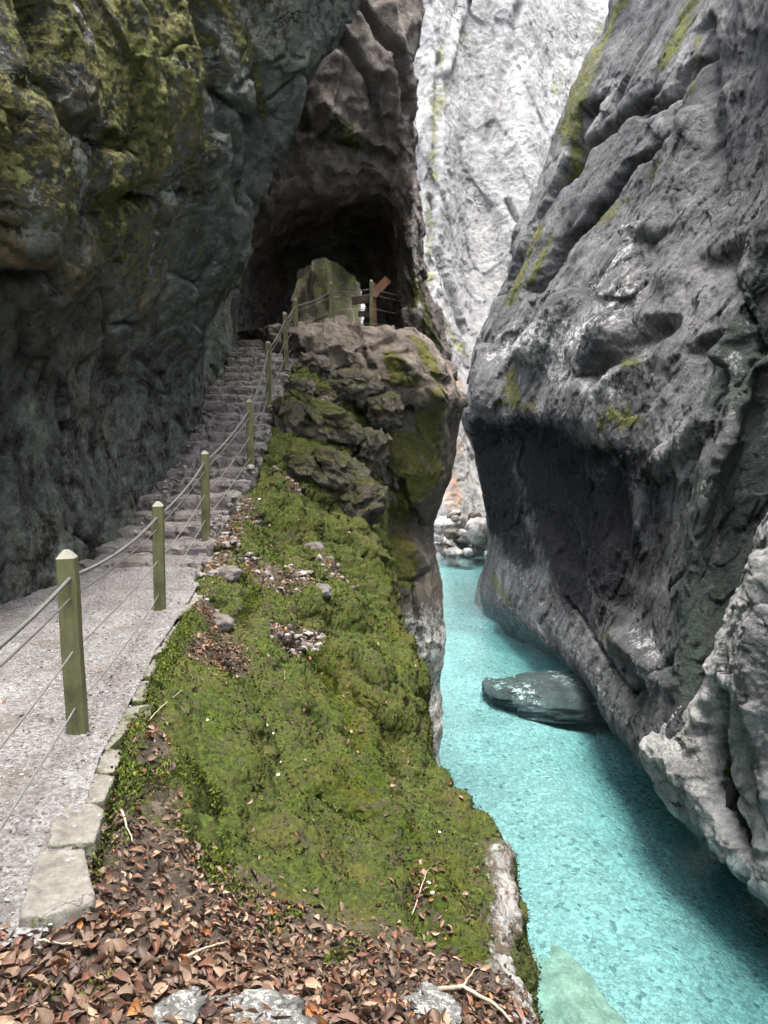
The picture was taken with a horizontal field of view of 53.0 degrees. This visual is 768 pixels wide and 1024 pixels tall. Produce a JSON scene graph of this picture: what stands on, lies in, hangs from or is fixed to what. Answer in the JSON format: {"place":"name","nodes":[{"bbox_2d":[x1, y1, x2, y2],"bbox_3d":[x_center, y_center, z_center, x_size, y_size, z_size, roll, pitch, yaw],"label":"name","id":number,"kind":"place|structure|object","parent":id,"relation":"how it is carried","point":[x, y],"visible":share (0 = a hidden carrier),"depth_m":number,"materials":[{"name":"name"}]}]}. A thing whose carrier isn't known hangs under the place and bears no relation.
{"place":"outdoors","nodes":[
{"label":"outdoors","id":0,"kind":"place"},
{"bbox_2d":[0,537,205,947],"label":"gravel path","id":1,"kind":"structure","parent":0,"point":[23,808],"depth_m":5.16,"materials":[{"name":"gravel"}]},
{"bbox_2d":[0,0,359,604],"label":"overhanging cliff","id":2,"kind":"structure","parent":0,"point":[144,146],"depth_m":9.45,"materials":[{"name":"stone"}]},
{"bbox_2d":[0,357,542,1023],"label":"mossy slope","id":3,"kind":"structure","parent":0,"point":[500,881],"depth_m":5.68,"materials":[{"name":"plant"}]},
{"bbox_2d":[19,848,95,934],"bbox_3d":[-1.245,1.478,3.001,0.275,0.118,0.504,-2,6,-15],"label":"kerb stone","id":4,"kind":"object","parent":3,"relation":"on","point":[59,892],"visible":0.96,"depth_m":2.91,"materials":[{"name":"stone"}]},
{"bbox_2d":[49,803,104,862],"bbox_3d":[-1.369,1.443,3.437,0.244,0.119,0.389,-2,6,-20],"label":"kerb stone","id":5,"kind":"object","parent":3,"relation":"on","point":[85,833],"visible":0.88,"depth_m":3.38,"materials":[{"name":"stone"}]},
{"bbox_2d":[74,774,115,818],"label":"kerb stone","id":6,"kind":"object","parent":3,"relation":"on","point":[102,788],"visible":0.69,"depth_m":3.77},
{"bbox_2d":[95,749,122,783],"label":"kerb stone","id":7,"kind":"object","parent":3,"relation":"on","point":[107,761],"visible":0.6,"depth_m":4.10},
{"bbox_2d":[92,719,134,750],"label":"kerb stone","id":8,"kind":"object","parent":3,"relation":"on","point":[115,740],"visible":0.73,"depth_m":4.46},
{"bbox_2d":[113,705,151,720],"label":"kerb stone","id":9,"kind":"object","parent":3,"relation":"on","point":[129,712],"visible":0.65,"depth_m":4.82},
{"bbox_2d":[131,681,149,705],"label":"kerb stone","id":10,"kind":"object","parent":3,"relation":"on","point":[137,700],"visible":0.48,"depth_m":5.16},
{"bbox_2d":[141,664,157,680],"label":"kerb stone","id":11,"kind":"object","parent":3,"relation":"on","point":[147,674],"visible":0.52,"depth_m":5.59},
{"bbox_2d":[152,647,165,658],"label":"kerb stone","id":12,"kind":"object","parent":3,"relation":"on","point":[158,650],"visible":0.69,"depth_m":6.12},
{"bbox_2d":[162,626,177,641],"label":"kerb stone","id":13,"kind":"object","parent":3,"relation":"on","point":[168,634],"visible":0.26,"depth_m":6.73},
{"bbox_2d":[139,986,208,1023],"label":"lichen stone","id":14,"kind":"object","parent":3,"relation":"on","point":[190,1002],"visible":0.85,"depth_m":2.42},
{"bbox_2d":[177,603,191,622],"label":"kerb stone","id":15,"kind":"object","parent":3,"relation":"on","point":[185,608],"visible":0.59,"depth_m":7.67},
{"bbox_2d":[79,340,299,568],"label":"stone stairs","id":16,"kind":"structure","parent":3,"relation":"on","point":[241,386],"depth_m":12.41,"materials":[{"name":"stone"}]},
{"bbox_2d":[20,587,365,1001],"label":"moss cushions","id":17,"kind":"object","parent":3,"relation":"on","point":[335,953],"visible":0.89,"depth_m":4.05,"materials":[{"name":"plant"}]},
{"bbox_2d":[187,595,205,606],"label":"kerb stone","id":18,"kind":"object","parent":3,"relation":"on","point":[193,599],"visible":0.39,"depth_m":8.18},
{"bbox_2d":[0,279,402,829],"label":"cable railing","id":19,"kind":"object","parent":3,"relation":"on","point":[68,591],"visible":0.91,"depth_m":4.75,"materials":[{"name":"green wood"}]},
{"bbox_2d":[213,614,234,631],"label":"grey stone","id":20,"kind":"object","parent":3,"relation":"on","point":[224,622],"visible":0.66,"depth_m":8.04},
{"bbox_2d":[216,565,242,580],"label":"grey stone","id":21,"kind":"object","parent":3,"relation":"on","point":[231,572],"visible":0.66,"depth_m":8.96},
{"bbox_2d":[114,340,354,653],"bbox_3d":[-1.963,-1.149,13.463,3.117,4.699,11.134,0,6,0],"label":"rubble","id":22,"kind":"object","parent":3,"relation":"on","point":[303,643],"visible":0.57,"depth_m":10.46,"materials":[{"name":"stone"}]},
{"bbox_2d":[209,987,317,1023],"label":"lichen stone","id":23,"kind":"object","parent":3,"relation":"on","point":[292,1005],"visible":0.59,"depth_m":2.56,"materials":[{"name":"stone"}]},
{"bbox_2d":[0,373,538,1023],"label":"leaf litter","id":24,"kind":"object","parent":3,"relation":"on","point":[288,977],"visible":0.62,"depth_m":2.97,"materials":[{"name":"plant"}]},
{"bbox_2d":[0,1015,14,1023],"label":"fallen leaf","id":25,"kind":"object","parent":24,"relation":"on","point":[5,1019],"visible":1,"depth_m":2.22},
{"bbox_2d":[2,1001,19,1018],"bbox_3d":[-1.105,1.481,2.274,0.051,0.033,0.092,49,14,23],"label":"fallen leaf","id":26,"kind":"object","parent":24,"relation":"on","point":[11,1006],"visible":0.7,"depth_m":2.29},
{"bbox_2d":[10,983,25,996],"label":"fallen leaf","id":27,"kind":"object","parent":24,"relation":"on","point":[13,990],"visible":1,"depth_m":2.37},
{"bbox_2d":[9,1000,32,1013],"bbox_3d":[-1.091,1.481,2.307,0.084,0.020,0.046,4,3,-43],"label":"fallen leaf","id":28,"kind":"object","parent":24,"relation":"on","point":[15,1010],"visible":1,"depth_m":2.30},
{"bbox_2d":[20,1009,31,1020],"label":"fallen leaf","id":29,"kind":"object","parent":24,"relation":"on","point":[23,1013],"visible":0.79,"depth_m":2.29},
{"bbox_2d":[32,988,41,1005],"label":"fallen leaf","id":30,"kind":"object","parent":24,"relation":"on","point":[34,997],"visible":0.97,"depth_m":2.35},
{"bbox_2d":[29,974,48,985],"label":"fallen leaf","id":31,"kind":"object","parent":24,"relation":"on","point":[37,979],"visible":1,"depth_m":2.39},
{"bbox_2d":[37,997,47,1007],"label":"fallen leaf","id":32,"kind":"object","parent":24,"relation":"on","point":[41,1002],"visible":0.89,"depth_m":2.33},
{"bbox_2d":[37,983,48,1002],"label":"fallen leaf","id":33,"kind":"object","parent":24,"relation":"on","point":[42,987],"visible":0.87,"depth_m":2.37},
{"bbox_2d":[36,1006,53,1023],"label":"fallen leaf","id":34,"kind":"object","parent":24,"relation":"on","point":[46,1015],"visible":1,"depth_m":2.27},
{"bbox_2d":[40,983,50,1000],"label":"fallen leaf","id":35,"kind":"object","parent":24,"relation":"on","point":[46,990],"visible":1,"depth_m":2.36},
{"bbox_2d":[40,1001,61,1013],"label":"fallen leaf","id":36,"kind":"object","parent":24,"relation":"on","point":[52,1006],"visible":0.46,"depth_m":2.35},
{"bbox_2d":[36,938,71,944],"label":"twig","id":37,"kind":"object","parent":24,"relation":"on","point":[41,940],"visible":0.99,"depth_m":2.66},
{"bbox_2d":[51,994,68,1010],"bbox_3d":[-0.995,1.508,2.366,0.023,0.081,0.035,-31,10,40],"label":"fallen leaf","id":38,"kind":"object","parent":24,"relation":"on","point":[59,998],"visible":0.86,"depth_m":2.37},
{"bbox_2d":[62,995,71,1006],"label":"fallen leaf","id":39,"kind":"object","parent":24,"relation":"on","point":[69,998],"visible":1,"depth_m":2.39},
{"bbox_2d":[62,982,73,997],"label":"fallen leaf","id":40,"kind":"object","parent":24,"relation":"on","point":[68,991],"visible":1,"depth_m":2.42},
{"bbox_2d":[62,1010,81,1022],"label":"fallen leaf","id":41,"kind":"object","parent":24,"relation":"on","point":[65,1016],"visible":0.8,"depth_m":2.33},
{"bbox_2d":[69,1009,80,1018],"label":"fallen leaf","id":42,"kind":"object","parent":24,"relation":"on","point":[75,1012],"visible":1,"depth_m":2.34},
{"bbox_2d":[73,999,81,1008],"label":"fallen leaf","id":43,"kind":"object","parent":24,"relation":"on","point":[79,1001],"visible":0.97,"depth_m":2.40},
{"bbox_2d":[75,994,88,1013],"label":"fallen leaf","id":44,"kind":"object","parent":24,"relation":"on","point":[83,997],"visible":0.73,"depth_m":2.42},
{"bbox_2d":[77,1003,96,1015],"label":"fallen leaf","id":45,"kind":"object","parent":24,"relation":"on","point":[84,1005],"visible":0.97,"depth_m":2.38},
{"bbox_2d":[87,1006,99,1021],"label":"fallen leaf","id":46,"kind":"object","parent":24,"relation":"on","point":[91,1011],"visible":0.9,"depth_m":2.36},
{"bbox_2d":[85,991,104,1002],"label":"fallen leaf","id":47,"kind":"object","parent":24,"relation":"on","point":[99,994],"visible":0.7,"depth_m":2.43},
{"bbox_2d":[88,997,102,1008],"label":"fallen leaf","id":48,"kind":"object","parent":24,"relation":"on","point":[94,1006],"visible":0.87,"depth_m":2.38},
{"bbox_2d":[100,1006,113,1018],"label":"fallen leaf","id":49,"kind":"object","parent":24,"relation":"on","point":[105,1010],"visible":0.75,"depth_m":2.37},
{"bbox_2d":[98,984,118,997],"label":"fallen leaf","id":50,"kind":"object","parent":24,"relation":"on","point":[114,986],"visible":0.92,"depth_m":2.46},
{"bbox_2d":[102,992,119,1002],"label":"fallen leaf","id":51,"kind":"object","parent":24,"relation":"on","point":[112,995],"visible":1,"depth_m":2.44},
{"bbox_2d":[109,1009,122,1023],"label":"fallen leaf","id":52,"kind":"object","parent":24,"relation":"on","point":[116,1017],"visible":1,"depth_m":2.34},
{"bbox_2d":[108,1002,124,1010],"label":"fallen leaf","id":53,"kind":"object","parent":24,"relation":"on","point":[120,1005],"visible":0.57,"depth_m":2.40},
{"bbox_2d":[117,982,135,995],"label":"fallen leaf","id":54,"kind":"object","parent":24,"relation":"on","point":[126,989],"visible":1,"depth_m":2.47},
{"bbox_2d":[120,809,132,841],"bbox_3d":[-1.156,1.402,3.451,0.018,0.042,0.258,-3,7,-29],"label":"twig","id":55,"kind":"object","parent":24,"relation":"on","point":[124,818],"visible":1,"depth_m":3.43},
{"bbox_2d":[125,999,140,1015],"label":"fallen leaf","id":56,"kind":"object","parent":24,"relation":"on","point":[134,1004],"visible":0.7,"depth_m":2.39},
{"bbox_2d":[137,1005,153,1017],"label":"fallen leaf","id":57,"kind":"object","parent":24,"relation":"on","point":[148,1012],"visible":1,"depth_m":2.36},
{"bbox_2d":[139,993,152,1002],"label":"fallen leaf","id":58,"kind":"object","parent":24,"relation":"on","point":[147,996],"visible":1,"depth_m":2.47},
{"bbox_2d":[152,993,168,1001],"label":"fallen leaf","id":59,"kind":"object","parent":24,"relation":"on","point":[159,998],"visible":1,"depth_m":2.48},
{"bbox_2d":[162,1014,182,1023],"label":"fallen leaf","id":60,"kind":"object","parent":24,"relation":"on","point":[170,1018],"visible":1,"depth_m":2.35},
{"bbox_2d":[200,1007,208,1022],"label":"fallen leaf","id":61,"kind":"object","parent":24,"relation":"on","point":[203,1010],"visible":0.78,"depth_m":2.44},
{"bbox_2d":[202,999,213,1007],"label":"fallen leaf","id":62,"kind":"object","parent":24,"relation":"on","point":[208,1003],"visible":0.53,"depth_m":2.48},
{"bbox_2d":[200,1005,220,1020],"bbox_3d":[-0.556,1.590,2.434,0.087,0.031,0.048,15,24,-7],"label":"fallen leaf","id":63,"kind":"object","parent":24,"relation":"on","point":[212,1009],"visible":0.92,"depth_m":2.45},
{"bbox_2d":[186,938,246,957],"bbox_3d":[-0.631,1.646,2.918,0.021,0.163,0.353,3,7,25],"label":"twig","id":64,"kind":"object","parent":24,"relation":"on","point":[199,950],"visible":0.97,"depth_m":2.85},
{"bbox_2d":[219,1008,236,1013],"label":"fallen leaf","id":65,"kind":"object","parent":24,"relation":"on","point":[227,1011],"visible":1,"depth_m":2.46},
{"bbox_2d":[222,1016,234,1022],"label":"fallen leaf","id":66,"kind":"object","parent":24,"relation":"on","point":[228,1019],"visible":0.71,"depth_m":2.44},
{"bbox_2d":[236,1018,253,1023],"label":"fallen leaf","id":67,"kind":"object","parent":24,"relation":"on","point":[242,1020],"visible":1,"depth_m":2.42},
{"bbox_2d":[270,1015,291,1018],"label":"fallen leaf","id":68,"kind":"object","parent":24,"relation":"on","point":[280,1017],"visible":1,"depth_m":2.50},
{"bbox_2d":[421,984,511,1022],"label":"twig","id":69,"kind":"object","parent":24,"relation":"on","point":[464,987],"visible":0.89,"depth_m":3.10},
{"bbox_2d":[463,967,479,984],"bbox_3d":[0.415,2.090,3.471,0.018,0.350,0.592,2,6,16],"label":"twig","id":70,"kind":"object","parent":24,"relation":"on","point":[468,977],"visible":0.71,"depth_m":3.29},
{"bbox_2d":[23,356,545,1023],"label":"moss","id":71,"kind":"object","parent":3,"relation":"on","point":[407,706],"visible":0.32,"depth_m":6.65,"materials":[{"name":"plant"}]},
{"bbox_2d":[271,396,305,435],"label":"mossy boulder","id":72,"kind":"object","parent":3,"relation":"on","point":[294,412],"visible":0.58,"depth_m":13.78,"materials":[{"name":"stone"}]},
{"bbox_2d":[281,451,320,482],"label":"mossy boulder","id":73,"kind":"object","parent":3,"relation":"on","point":[304,465],"visible":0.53,"depth_m":13.08,"materials":[{"name":"stone"}]},
{"bbox_2d":[283,377,318,396],"bbox_3d":[-1.671,-2.388,15.473,0.753,0.647,0.749,0,6,0],"label":"rock block","id":74,"kind":"object","parent":3,"relation":"on","point":[302,385],"visible":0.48,"depth_m":15.20,"materials":[{"name":"stone"}]},
{"bbox_2d":[304,542,323,549],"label":"grey stone","id":75,"kind":"object","parent":3,"relation":"on","point":[316,545],"visible":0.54,"depth_m":11.55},
{"bbox_2d":[282,389,364,457],"bbox_3d":[-1.215,-1.559,14.517,1.721,1.492,1.522,-2,6,-22],"label":"mossy boulder","id":76,"kind":"object","parent":3,"relation":"on","point":[325,421],"visible":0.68,"depth_m":14.07,"materials":[{"name":"stone"}]},
{"bbox_2d":[315,583,331,598],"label":"grey stone","id":77,"kind":"object","parent":3,"relation":"on","point":[326,589],"visible":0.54,"depth_m":10.02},
{"bbox_2d":[311,445,373,500],"bbox_3d":[-0.783,-0.632,13.569,1.297,1.107,1.323,0,6,0],"label":"mossy boulder","id":78,"kind":"object","parent":3,"relation":"on","point":[336,470],"visible":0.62,"depth_m":13.15,"materials":[{"name":"stone"}]},
{"bbox_2d":[325,367,384,410],"bbox_3d":[-0.651,-2.595,16.220,1.380,0.930,1.021,-1,6,-11],"label":"rock block","id":79,"kind":"object","parent":3,"relation":"on","point":[356,387],"visible":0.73,"depth_m":15.88,"materials":[{"name":"stone"}]},
{"bbox_2d":[297,352,340,380],"bbox_3d":[-1.403,-3.023,16.273,0.868,0.715,0.971,5,8,38],"label":"rock block","id":80,"kind":"object","parent":79,"relation":"on","point":[322,364],"visible":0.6,"depth_m":15.98,"materials":[{"name":"stone"}]},
{"bbox_2d":[336,475,389,526],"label":"mossy boulder","id":81,"kind":"object","parent":3,"relation":"on","point":[366,497],"visible":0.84,"depth_m":12.95,"materials":[{"name":"stone"}]},
{"bbox_2d":[355,427,392,479],"bbox_3d":[-0.206,-1.126,14.755,0.756,1.021,1.055,0,6,0],"label":"rock block","id":82,"kind":"object","parent":3,"relation":"on","point":[373,454],"visible":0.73,"depth_m":14.44,"materials":[{"name":"stone"}]},
{"bbox_2d":[412,860,439,914],"bbox_3d":[0.265,2.331,4.849,0.014,0.108,0.713,2,6,17],"label":"twig","id":83,"kind":"object","parent":3,"relation":"on","point":[420,890],"visible":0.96,"depth_m":4.71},
{"bbox_2d":[403,981,462,1023],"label":"lichen stone","id":84,"kind":"object","parent":3,"relation":"on","point":[435,997],"visible":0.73,"depth_m":2.86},
{"bbox_2d":[288,258,360,324],"bbox_3d":[-2.339,-6.866,27.969,3.748,8.088,2.650,-4,7,-35],"label":"sunlit rock","id":85,"kind":"object","parent":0,"point":[315,278],"visible":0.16,"depth_m":26.65,"materials":[{"name":"stone"}]},
{"bbox_2d":[237,0,452,360],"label":"tunnel cliff","id":86,"kind":"structure","parent":0,"point":[344,189],"depth_m":17.67,"materials":[{"name":"stone"}]},
{"bbox_2d":[237,315,467,765],"bbox_3d":[-0.117,2.351,20.052,5.946,13.986,6.815,5,8,39],"label":"rock outcrop","id":87,"kind":"object","parent":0,"point":[416,369],"visible":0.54,"depth_m":17.26,"materials":[{"name":"stone"}]},
{"bbox_2d":[351,276,390,326],"bbox_3d":[-0.307,-4.972,18.482,0.953,1.377,0.242,0,6,0],"label":"signpost","id":88,"kind":"object","parent":87,"relation":"on","point":[383,283],"visible":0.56,"depth_m":18.48,"materials":[{"name":"brown wood"}]},
{"bbox_2d":[366,391,403,432],"bbox_3d":[0.018,-2.049,15.781,0.790,0.848,0.950,0,6,0],"label":"rock block","id":89,"kind":"object","parent":87,"relation":"attached to","point":[385,410],"visible":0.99,"depth_m":15.52,"materials":[{"name":"stone"}]},
{"bbox_2d":[437,553,484,591],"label":"river","id":90,"kind":"structure","parent":0,"point":[464,564],"depth_m":53.43,"materials":[{"name":"teal liquid"}]},
{"bbox_2d":[450,549,462,555],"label":"white boulder","id":91,"kind":"object","parent":90,"relation":"on","point":[457,552],"visible":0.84,"depth_m":55.61,"materials":[{"name":"stone"}]},
{"bbox_2d":[463,548,472,555],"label":"white boulder","id":92,"kind":"object","parent":90,"relation":"on","point":[467,551],"visible":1,"depth_m":55.26,"materials":[{"name":"stone"}]},
{"bbox_2d":[472,546,483,553],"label":"white boulder","id":93,"kind":"object","parent":90,"relation":"on","point":[478,550],"visible":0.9,"depth_m":56.36,"materials":[{"name":"stone"}]},
{"bbox_2d":[475,540,487,550],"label":"white boulder","id":94,"kind":"object","parent":93,"relation":"on","point":[484,545],"visible":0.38,"depth_m":56.58,"materials":[{"name":"stone"}]},
{"bbox_2d":[464,517,487,544],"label":"white boulder","id":95,"kind":"object","parent":94,"relation":"on","point":[476,530],"visible":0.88,"depth_m":55.88,"materials":[{"name":"stone"}]},
{"bbox_2d":[468,511,481,519],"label":"white boulder","id":96,"kind":"object","parent":95,"relation":"on","point":[472,514],"visible":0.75,"depth_m":56.33,"materials":[{"name":"stone"}]},
{"bbox_2d":[361,0,608,567],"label":"cliff","id":97,"kind":"structure","parent":0,"point":[497,78],"depth_m":74.26,"materials":[{"name":"stone"}]},
{"bbox_2d":[434,542,447,551],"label":"white boulder","id":98,"kind":"object","parent":97,"relation":"on","point":[439,545],"visible":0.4,"depth_m":56.33,"materials":[{"name":"stone"}]},
{"bbox_2d":[434,534,443,541],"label":"white boulder","id":99,"kind":"object","parent":98,"relation":"on","point":[438,537],"visible":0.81,"depth_m":55.95,"materials":[{"name":"stone"}]},
{"bbox_2d":[434,522,443,528],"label":"white boulder","id":100,"kind":"object","parent":99,"relation":"on","point":[438,525],"visible":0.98,"depth_m":55.86,"materials":[{"name":"stone"}]},
{"bbox_2d":[440,544,450,557],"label":"white boulder","id":101,"kind":"object","parent":97,"relation":"on","point":[442,552],"visible":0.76,"depth_m":56.07,"materials":[{"name":"stone"}]},
{"bbox_2d":[434,516,461,533],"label":"white boulder","id":102,"kind":"object","parent":97,"relation":"on","point":[447,523],"visible":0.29,"depth_m":57.52,"materials":[{"name":"stone"}]},
{"bbox_2d":[444,546,458,555],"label":"white boulder","id":103,"kind":"object","parent":97,"relation":"on","point":[448,550],"visible":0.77,"depth_m":55.87,"materials":[{"name":"stone"}]},
{"bbox_2d":[454,528,471,543],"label":"white boulder","id":104,"kind":"object","parent":97,"relation":"on","point":[463,536],"visible":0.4,"depth_m":57.35,"materials":[{"name":"stone"}]},
{"bbox_2d":[459,514,468,527],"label":"white boulder","id":105,"kind":"object","parent":104,"relation":"on","point":[463,519],"visible":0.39,"depth_m":57.42,"materials":[{"name":"stone"}]},
{"bbox_2d":[439,551,767,1023],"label":"riverbed","id":106,"kind":"structure","parent":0,"point":[642,907],"depth_m":20.09,"materials":[{"name":"liquid"}]},
{"bbox_2d":[482,671,605,723],"bbox_3d":[6.772,7.129,29.862,5.963,1.365,4.554,0,6,0],"label":"river boulder","id":107,"kind":"object","parent":106,"relation":"on","point":[556,697],"visible":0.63,"depth_m":28.41,"materials":[{"name":"stone"}]},
{"bbox_2d":[530,944,625,1023],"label":"sunken ledge","id":108,"kind":"object","parent":106,"relation":"on","point":[569,992],"visible":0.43,"depth_m":14.78,"materials":[{"name":"stone"}]},
{"bbox_2d":[461,0,767,854],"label":"gorge cliff","id":109,"kind":"structure","parent":0,"point":[615,418],"depth_m":28.57,"materials":[{"name":"stone"}]},
{"bbox_2d":[639,512,767,905],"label":"rock buttress","id":110,"kind":"object","parent":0,"point":[722,734],"visible":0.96,"depth_m":16.95,"materials":[{"name":"stone"}]},
{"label":"white boulder","id":111,"kind":"object","parent":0,"visible":0},
{"bbox_2d":[444,529,456,538],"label":"white boulder","id":112,"kind":"object","parent":111,"relation":"on","point":[450,533],"visible":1,"depth_m":55.74,"materials":[{"name":"stone"}]},
{"bbox_2d":[451,515,458,521],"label":"white boulder","id":113,"kind":"object","parent":112,"relation":"on","point":[454,518],"visible":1,"depth_m":56.11,"materials":[{"name":"stone"}]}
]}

